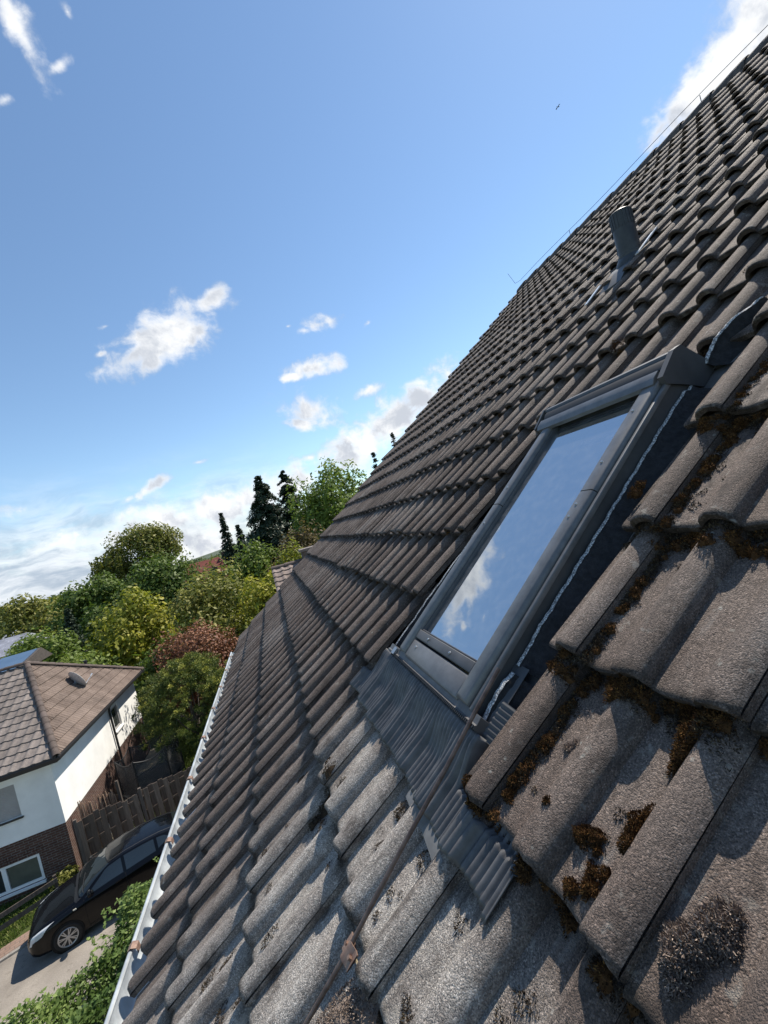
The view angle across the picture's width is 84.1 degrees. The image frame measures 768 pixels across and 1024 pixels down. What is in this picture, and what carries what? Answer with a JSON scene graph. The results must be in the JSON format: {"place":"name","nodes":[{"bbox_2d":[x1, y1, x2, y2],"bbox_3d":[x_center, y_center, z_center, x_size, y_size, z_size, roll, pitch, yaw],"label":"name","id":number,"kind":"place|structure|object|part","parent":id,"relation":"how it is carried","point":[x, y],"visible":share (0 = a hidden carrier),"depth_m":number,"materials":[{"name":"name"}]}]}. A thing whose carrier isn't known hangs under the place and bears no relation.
{"place":"outdoors","nodes":[
{"label":"outdoors","id":0,"kind":"place"},
{"bbox_2d":[0,930,29,958],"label":"pavement","id":1,"kind":"structure","parent":0,"point":[13,944],"depth_m":11.20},
{"bbox_2d":[2,634,36,657],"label":"leafy tree","id":2,"kind":"object","parent":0,"point":[16,647],"visible":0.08,"depth_m":42.59,"materials":[{"name":"green plant"}]},
{"bbox_2d":[0,633,54,658],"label":"grey roofed house","id":3,"kind":"structure","parent":0,"point":[6,644],"depth_m":51.18,"materials":[{"name":"white paint"}]},
{"bbox_2d":[0,900,138,1023],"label":"driveway","id":4,"kind":"structure","parent":0,"point":[24,974],"depth_m":10.21,"materials":[{"name":"concrete"}]},
{"bbox_2d":[27,811,175,957],"bbox_3d":[-7.501,10.050,11.923,3.934,1.538,1.893,-15,0,-33],"label":"parked car","id":5,"kind":"object","parent":4,"relation":"on","point":[67,914],"visible":0.75,"depth_m":11.27,"materials":[{"name":"black paint"}]},
{"bbox_3d":[-7.428,9.654,11.247,0.893,0.380,0.170,-15,0,-33],"label":"side window","id":6,"kind":"part","parent":5,"relation":"part of","materials":[{"name":"black glass"}]},
{"bbox_3d":[-6.729,9.422,11.739,0.726,0.313,0.165,-15,0,-33],"label":"side window","id":7,"kind":"part","parent":5,"relation":"part of","materials":[{"name":"black glass"}]},
{"bbox_3d":[-6.235,9.277,12.090,0.372,0.226,0.142,-15,0,-33],"label":"quarter window","id":8,"kind":"part","parent":5,"relation":"part of","materials":[{"name":"black glass"}]},
{"bbox_2d":[0,660,147,906],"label":"neighbour house","id":9,"kind":"structure","parent":0,"point":[67,738],"depth_m":14.26,"materials":[{"name":"white paint"}]},
{"bbox_2d":[0,853,46,900],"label":"window","id":10,"kind":"structure","parent":9,"relation":"in","point":[25,872],"depth_m":12.98,"materials":[{"name":"white plastic"}]},
{"bbox_2d":[111,705,124,732],"bbox_3d":[-11.658,8.971,18.542,0.160,1.010,0.940,-15,0,-15],"label":"window","id":11,"kind":"structure","parent":9,"relation":"in","point":[114,712],"depth_m":18.63,"materials":[{"name":"grey"}]},
{"bbox_2d":[0,627,208,947],"bbox_3d":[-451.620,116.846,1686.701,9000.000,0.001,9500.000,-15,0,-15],"label":"ground","id":12,"kind":"structure","parent":0,"point":[22,932],"depth_m":16.68,"materials":[{"name":"green plant"}]},
{"bbox_2d":[0,941,27,962],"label":"kerb","id":13,"kind":"structure","parent":12,"relation":"on","point":[13,952],"depth_m":10.91,"materials":[{"name":"concrete"}]},
{"bbox_2d":[0,647,51,671],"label":"solar roofed house","id":14,"kind":"structure","parent":12,"relation":"on","point":[40,654],"depth_m":22.83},
{"bbox_2d":[0,886,53,948],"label":"grass","id":15,"kind":"structure","parent":12,"relation":"on","point":[13,934],"depth_m":12.10,"materials":[{"name":"green plant"}]},
{"bbox_2d":[0,874,58,930],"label":"rail fence","id":16,"kind":"object","parent":12,"relation":"on","point":[22,902],"visible":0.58,"depth_m":12.00,"materials":[{"name":"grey wood"}]},
{"bbox_2d":[0,593,65,639],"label":"leafy tree","id":17,"kind":"object","parent":12,"relation":"on","point":[27,616],"visible":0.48,"depth_m":61.95,"materials":[{"name":"green plant"}]},
{"bbox_2d":[5,625,91,662],"bbox_3d":[-25.096,11.832,31.825,5.281,6.955,5.209,-15,0,24],"label":"leafy tree","id":18,"kind":"object","parent":12,"relation":"on","point":[56,646],"visible":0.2,"depth_m":31.54,"materials":[{"name":"green plant"}]},
{"bbox_2d":[48,864,79,891],"bbox_3d":[-9.755,11.130,12.948,0.767,0.505,0.810,-15,0,-15],"label":"leafy bush","id":19,"kind":"object","parent":12,"relation":"on","point":[68,872],"visible":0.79,"depth_m":12.89,"materials":[{"name":"green plant"}]},
{"bbox_2d":[63,608,89,654],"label":"dark conifer","id":20,"kind":"object","parent":12,"relation":"on","point":[70,620],"visible":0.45,"depth_m":38.29,"materials":[{"name":"green plant"}]},
{"bbox_2d":[62,581,95,634],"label":"leafy tree","id":21,"kind":"object","parent":12,"relation":"on","point":[71,594],"visible":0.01,"depth_m":67.37,"materials":[{"name":"green plant"}]},
{"bbox_2d":[0,856,158,1023],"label":"hedge","id":22,"kind":"object","parent":12,"relation":"on","point":[96,1003],"visible":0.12,"depth_m":8.16,"materials":[{"name":"green plant"}]},
{"bbox_2d":[48,649,122,665],"bbox_3d":[-17.756,10.758,24.424,5.263,5.714,5.777,-15,0,-15],"label":"leafy bush","id":23,"kind":"object","parent":12,"relation":"on","point":[79,660],"visible":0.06,"depth_m":24.17,"materials":[{"name":"green plant"}]},
{"bbox_2d":[41,570,132,638],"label":"leafy tree","id":24,"kind":"object","parent":12,"relation":"on","point":[100,589],"visible":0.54,"depth_m":52.30,"materials":[{"name":"green plant"}]},
{"bbox_2d":[76,780,123,854],"bbox_3d":[-9.328,10.250,14.197,1.237,1.962,0.138,-15,1,-44],"label":"cane screen","id":25,"kind":"object","parent":12,"relation":"on","point":[113,801],"visible":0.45,"depth_m":14.19,"materials":[{"name":"grey wood"}]},
{"bbox_2d":[76,601,147,660],"bbox_3d":[-22.817,10.980,36.682,5.493,7.800,5.418,-15,0,34],"label":"leafy tree","id":26,"kind":"object","parent":12,"relation":"on","point":[86,620],"visible":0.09,"depth_m":35.50,"materials":[{"name":"green plant"}]},
{"bbox_2d":[0,551,253,637],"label":"woodland","id":27,"kind":"object","parent":12,"relation":"on","point":[4,623],"depth_m":95.68,"materials":[{"name":"green plant"}]},
{"bbox_2d":[0,540,255,623],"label":"woodland","id":28,"kind":"object","parent":12,"relation":"on","point":[200,559],"visible":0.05,"depth_m":250.18,"materials":[{"name":"green plant"}]},
{"bbox_2d":[72,766,191,864],"bbox_3d":[-6.338,9.609,15.291,7.697,1.660,0.090,-15,0,-31],"label":"board fence","id":29,"kind":"object","parent":12,"relation":"on","point":[115,823],"visible":0.25,"depth_m":14.00,"materials":[{"name":"brown wood"}]},
{"bbox_2d":[85,586,178,689],"bbox_3d":[-16.975,9.035,29.338,6.250,8.055,6.470,-14,1,42],"label":"yellow tree","id":30,"kind":"object","parent":12,"relation":"on","point":[127,640],"visible":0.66,"depth_m":27.98,"materials":[{"name":"green plant"}]},
{"bbox_2d":[13,602,264,733],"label":"woodland","id":31,"kind":"object","parent":12,"relation":"on","point":[137,686],"visible":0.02,"depth_m":29.16,"materials":[{"name":"green plant"}]},
{"bbox_2d":[88,520,189,585],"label":"birch tree","id":32,"kind":"object","parent":12,"relation":"on","point":[148,539],"visible":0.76,"depth_m":60.63,"materials":[{"name":"green plant"}]},
{"bbox_2d":[113,734,185,800],"bbox_3d":[-9.042,10.128,16.629,2.220,2.020,2.220,-15,0,-15],"label":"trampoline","id":33,"kind":"object","parent":12,"relation":"on","point":[136,767],"visible":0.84,"depth_m":16.05,"materials":[{"name":"black fabric"}]},
{"bbox_2d":[112,549,206,634],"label":"leafy tree","id":34,"kind":"object","parent":12,"relation":"on","point":[152,570],"visible":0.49,"depth_m":42.56,"materials":[{"name":"green plant"}]},
{"bbox_2d":[136,631,200,722],"bbox_3d":[-11.818,9.375,24.131,3.671,5.016,3.404,-15,0,31],"label":"leafy bush","id":35,"kind":"object","parent":12,"relation":"on","point":[149,663],"visible":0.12,"depth_m":23.62,"materials":[{"name":"green plant"}]},
{"bbox_2d":[130,650,227,754],"bbox_3d":[-8.492,8.593,18.696,4.840,4.699,4.511,-15,0,-15],"label":"leafy tree","id":36,"kind":"object","parent":12,"relation":"on","point":[202,667],"visible":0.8,"depth_m":17.73,"materials":[{"name":"leaf"},{"name":"bark"}]},
{"bbox_2d":[148,617,238,726],"bbox_3d":[-9.339,8.280,21.840,4.577,5.693,4.892,-15,0,-15],"label":"russet shrub","id":37,"kind":"object","parent":12,"relation":"on","point":[200,644],"visible":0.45,"depth_m":21.07,"materials":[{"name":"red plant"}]},
{"bbox_2d":[186,719,206,753],"bbox_3d":[-6.567,9.524,19.582,3.906,2.440,4.712,-15,0,22],"label":"leafy bush","id":38,"kind":"object","parent":12,"relation":"on","point":[196,739],"visible":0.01,"depth_m":17.95,"materials":[{"name":"green plant"}]},
{"bbox_2d":[153,555,256,665],"bbox_3d":[-10.647,7.364,28.719,7.166,9.049,7.282,-15,0,35],"label":"yellow tree","id":39,"kind":"object","parent":12,"relation":"on","point":[206,609],"visible":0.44,"depth_m":27.61,"materials":[{"name":"green plant"}]},
{"bbox_2d":[185,552,228,588],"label":"red roofed house","id":40,"kind":"structure","parent":12,"relation":"on","point":[217,562],"depth_m":76.94,"materials":[{"name":"red tile"}]},
{"bbox_2d":[199,664,225,731],"bbox_3d":[-6.281,8.394,18.059,3.027,3.961,2.952,-15,0,-15],"label":"leafy bush","id":41,"kind":"object","parent":12,"relation":"on","point":[213,682],"visible":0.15,"depth_m":17.57,"materials":[{"name":"green plant"}]},
{"bbox_2d":[198,558,238,621],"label":"leafy tree","id":42,"kind":"object","parent":12,"relation":"on","point":[229,570],"visible":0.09,"depth_m":36.90,"materials":[{"name":"green plant"}]},
{"bbox_2d":[218,513,242,574],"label":"cypress","id":43,"kind":"object","parent":12,"relation":"on","point":[228,554],"visible":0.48,"depth_m":56.11,"materials":[{"name":"green plant"}]},
{"bbox_2d":[234,525,249,563],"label":"cypress","id":44,"kind":"object","parent":12,"relation":"on","point":[239,530],"visible":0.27,"depth_m":57.54,"materials":[{"name":"green plant"}]},
{"bbox_2d":[227,562,280,634],"bbox_3d":[-6.897,7.073,26.779,5.429,7.330,5.265,-15,0,-15],"label":"yellow tree","id":45,"kind":"object","parent":12,"relation":"on","point":[265,594],"visible":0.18,"depth_m":26.14,"materials":[{"name":"green plant"}]},
{"bbox_2d":[225,534,284,610],"bbox_3d":[-10.304,6.388,36.014,6.528,9.668,6.470,-15,0,-15],"label":"leafy tree","id":46,"kind":"object","parent":12,"relation":"on","point":[255,565],"visible":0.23,"depth_m":35.21,"materials":[{"name":"green plant"}]},
{"bbox_2d":[232,475,290,578],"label":"spruce","id":47,"kind":"object","parent":12,"relation":"on","point":[262,508],"visible":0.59,"depth_m":51.98,"materials":[{"name":"green plant"}]},
{"bbox_2d":[261,470,302,554],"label":"spruce","id":48,"kind":"object","parent":12,"relation":"on","point":[284,491],"visible":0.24,"depth_m":56.42,"materials":[{"name":"green plant"}]},
{"bbox_2d":[272,536,302,590],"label":"leafy tree","id":49,"kind":"object","parent":12,"relation":"on","point":[290,557],"visible":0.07,"depth_m":27.67,"materials":[{"name":"green plant"}]},
{"bbox_2d":[271,546,311,590],"bbox_3d":[2.455,3.947,11.807,9.190,8.160,6.025,-15,0,-15],"label":"gabled annex","id":50,"kind":"object","parent":12,"relation":"on","point":[281,573],"visible":0.01,"depth_m":10.41,"materials":[{"name":"beige tile"}]},
{"bbox_2d":[265,519,324,572],"bbox_3d":[-6.558,5.396,35.342,5.585,9.681,5.493,-15,0,21],"label":"tree","id":51,"kind":"object","parent":12,"relation":"on","point":[305,535],"visible":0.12,"depth_m":34.73,"materials":[{"name":"green plant"}]},
{"bbox_2d":[288,503,313,544],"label":"leafy tree","id":52,"kind":"object","parent":12,"relation":"on","point":[297,524],"visible":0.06,"depth_m":44.73,"materials":[{"name":"green plant"}]},
{"bbox_2d":[283,455,367,544],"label":"leafy tree","id":53,"kind":"object","parent":12,"relation":"on","point":[325,501],"visible":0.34,"depth_m":41.86,"materials":[{"name":"green plant"}]},
{"bbox_2d":[371,452,378,468],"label":"conifer","id":54,"kind":"object","parent":12,"relation":"on","point":[373,455],"visible":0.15,"depth_m":51.85,"materials":[{"name":"green plant"}]},
{"bbox_2d":[390,432,395,446],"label":"conifer","id":55,"kind":"object","parent":12,"relation":"on","point":[392,436],"visible":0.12,"depth_m":52.72,"materials":[{"name":"green plant"}]},
{"bbox_2d":[104,25,767,1023],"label":"tiled house","id":56,"kind":"structure","parent":12,"relation":"on","point":[490,605],"depth_m":1.07,"materials":[{"name":"tile"}]},
{"bbox_2d":[308,761,337,834],"bbox_3d":[-0.185,0.834,1.256,0.199,0.075,0.076,-52,10,-12],"label":"moss cushion","id":57,"kind":"object","parent":56,"relation":"on","point":[323,810],"visible":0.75,"depth_m":1.24,"materials":[{"name":"black plant"}]},
{"bbox_2d":[315,975,378,1023],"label":"moss cushion","id":58,"kind":"object","parent":56,"relation":"on","point":[346,1009],"visible":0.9,"depth_m":0.69,"materials":[{"name":"grey plant"}]},
{"bbox_2d":[461,774,485,812],"bbox_3d":[0.169,0.524,0.792,0.036,0.063,0.075,-15,0,-12],"label":"moss cushion","id":59,"kind":"object","parent":56,"relation":"on","point":[465,779],"visible":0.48,"depth_m":0.80,"materials":[{"name":"brown plant"}]},
{"bbox_2d":[199,79,767,1023],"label":"moss","id":60,"kind":"object","parent":56,"relation":"on","point":[597,641],"visible":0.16,"depth_m":0.80,"materials":[{"name":"brown plant"}]},
{"bbox_2d":[501,781,516,805],"bbox_3d":[0.219,0.488,0.745,0.043,0.022,0.039,-52,10,-12],"label":"moss cushion","id":61,"kind":"object","parent":56,"relation":"on","point":[509,797],"visible":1,"depth_m":0.74,"materials":[{"name":"brown plant"}]},
{"bbox_2d":[541,794,550,805],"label":"moss cushion","id":62,"kind":"object","parent":56,"relation":"on","point":[545,799],"visible":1,"depth_m":0.65,"materials":[{"name":"brown plant"}]},
{"bbox_2d":[328,242,767,1023],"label":"moss","id":63,"kind":"object","parent":56,"relation":"on","point":[600,972],"visible":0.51,"depth_m":0.75,"materials":[{"name":"brown plant"}]},
{"bbox_2d":[349,296,767,924],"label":"roof window","id":64,"kind":"structure","parent":56,"relation":"in","point":[555,527],"depth_m":1.11,"materials":[{"name":"grey metal"}]},
{"bbox_2d":[562,738,579,753],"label":"moss cushion","id":65,"kind":"object","parent":56,"relation":"on","point":[567,747],"visible":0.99,"depth_m":0.73,"materials":[{"name":"grey plant"}]},
{"bbox_2d":[562,858,611,903],"bbox_3d":[0.262,0.485,0.557,0.076,0.025,0.063,-52,10,-12],"label":"moss cushion","id":66,"kind":"object","parent":56,"relation":"on","point":[589,885],"visible":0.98,"depth_m":0.56,"materials":[{"name":"brown plant"}]},
{"bbox_2d":[571,822,609,860],"bbox_3d":[0.283,0.454,0.596,0.043,0.026,0.067,-52,10,-12],"label":"moss cushion","id":67,"kind":"object","parent":56,"relation":"on","point":[596,837],"visible":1,"depth_m":0.59,"materials":[{"name":"brown plant"}]},
{"bbox_2d":[610,337,624,356],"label":"moss cushion","id":68,"kind":"object","parent":56,"relation":"on","point":[614,346],"visible":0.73,"depth_m":1.77,"materials":[{"name":"plant"}]},
{"bbox_2d":[615,801,655,855],"bbox_3d":[0.335,0.413,0.555,0.080,0.044,0.050,-15,0,-34],"label":"moss cushion","id":69,"kind":"object","parent":56,"relation":"on","point":[634,824],"visible":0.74,"depth_m":0.56,"materials":[{"name":"brown plant"}]},
{"bbox_2d":[627,480,646,499],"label":"moss cushion","id":70,"kind":"object","parent":56,"relation":"on","point":[637,491],"visible":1,"depth_m":1.00,"materials":[{"name":"brown plant"}]},
{"bbox_2d":[665,717,699,782],"bbox_3d":[0.411,0.323,0.580,0.105,0.048,0.073,-52,10,-12],"label":"moss cushion","id":71,"kind":"object","parent":56,"relation":"on","point":[678,755],"visible":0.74,"depth_m":0.58,"materials":[{"name":"plant"}]},
{"bbox_2d":[656,892,751,1003],"bbox_3d":[0.320,0.450,0.441,0.126,0.038,0.077,-52,10,-12],"label":"moss cushion","id":72,"kind":"object","parent":56,"relation":"on","point":[690,948],"visible":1,"depth_m":0.43,"materials":[{"name":"grey plant"}]},
{"bbox_2d":[48,539,249,598],"bbox_3d":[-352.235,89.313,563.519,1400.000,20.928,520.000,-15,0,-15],"label":"hills","id":73,"kind":"structure","parent":0,"point":[212,553],"depth_m":513.55,"materials":[{"name":"green plant"}]},
{"bbox_2d":[143,719,203,819],"bbox_3d":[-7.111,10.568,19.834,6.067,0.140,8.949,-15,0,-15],"label":"shrub","id":74,"kind":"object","parent":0,"point":[191,757],"depth_m":20.02,"materials":[{"name":"green plant"}]},
{"bbox_2d":[0,0,767,605],"label":"sky","id":75,"kind":"structure","parent":0,"point":[241,241],"materials":[{"name":"blue"}]}
]}

